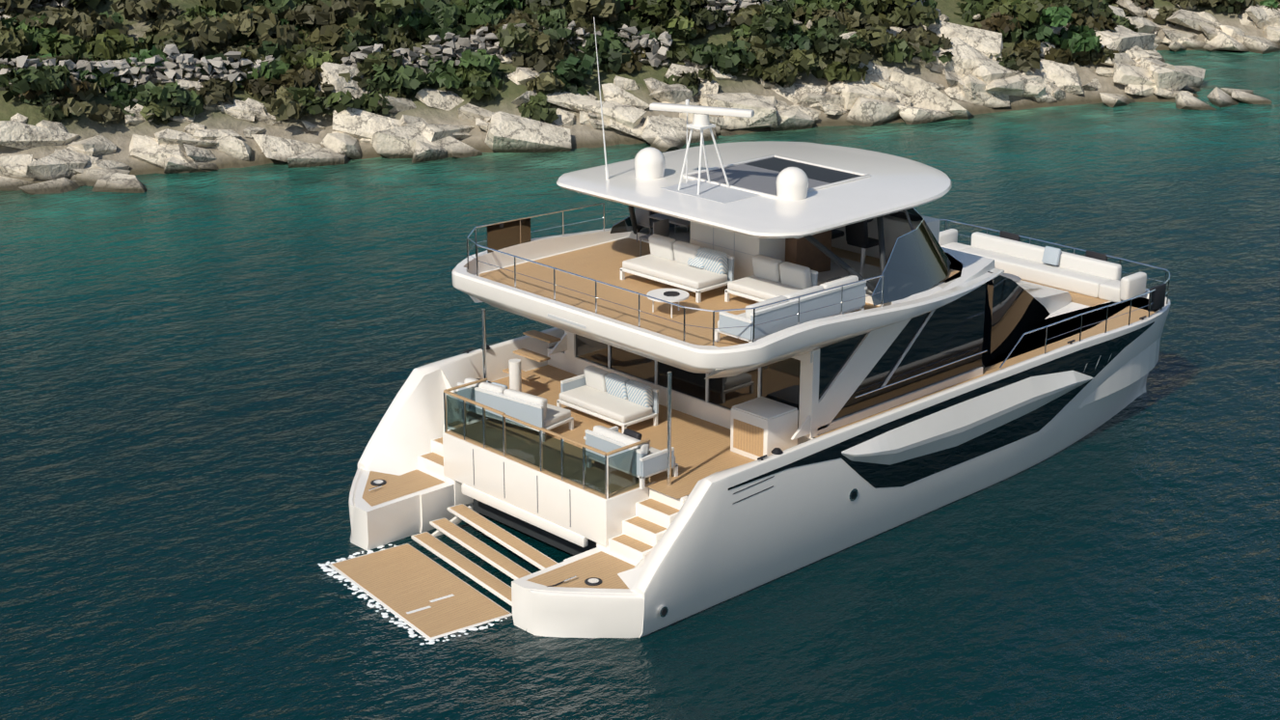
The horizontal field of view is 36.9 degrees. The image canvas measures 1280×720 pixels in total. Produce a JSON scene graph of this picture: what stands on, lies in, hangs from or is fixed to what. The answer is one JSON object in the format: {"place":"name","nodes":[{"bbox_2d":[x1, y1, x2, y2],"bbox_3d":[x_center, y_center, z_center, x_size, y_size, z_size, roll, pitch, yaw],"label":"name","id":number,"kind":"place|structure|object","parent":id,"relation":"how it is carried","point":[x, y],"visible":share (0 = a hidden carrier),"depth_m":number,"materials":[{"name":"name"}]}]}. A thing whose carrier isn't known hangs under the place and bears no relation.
{"place":"outdoors","nodes":[
{"label":"outdoors","id":0,"kind":"place"},
{"bbox_2d":[0,49,1279,719],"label":"sea water","id":1,"kind":"structure","parent":0,"point":[203,377],"depth_m":41.43,"materials":[{"name":"teal liquid"}]},
{"bbox_2d":[317,17,1170,644],"bbox_3d":[2.677,-2.024,40.846,21.445,10.561,9.093,-17,25,-41],"label":"catamaran","id":2,"kind":"object","parent":1,"relation":"on","point":[738,368],"visible":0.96,"depth_m":38.56,"materials":[{"name":"white plastic"}]},
{"bbox_2d":[0,0,1279,183],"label":"terrain ground","id":3,"kind":"structure","parent":0,"point":[122,131],"depth_m":74.75,"materials":[{"name":"beige stone"}]},
{"bbox_2d":[0,0,925,92],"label":"dry stone wall","id":4,"kind":"structure","parent":3,"relation":"on","point":[186,62],"depth_m":74.28,"materials":[{"name":"grey stone"}]},
{"bbox_2d":[0,0,1279,125],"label":"shrubs","id":5,"kind":"object","parent":3,"relation":"on","point":[301,41],"visible":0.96,"depth_m":75.93,"materials":[{"name":"green plant"}]},
{"bbox_2d":[0,0,1279,194],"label":"shore rocks","id":6,"kind":"object","parent":3,"relation":"on","point":[972,71],"visible":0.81,"depth_m":75.14,"materials":[{"name":"beige stone"}]}
]}

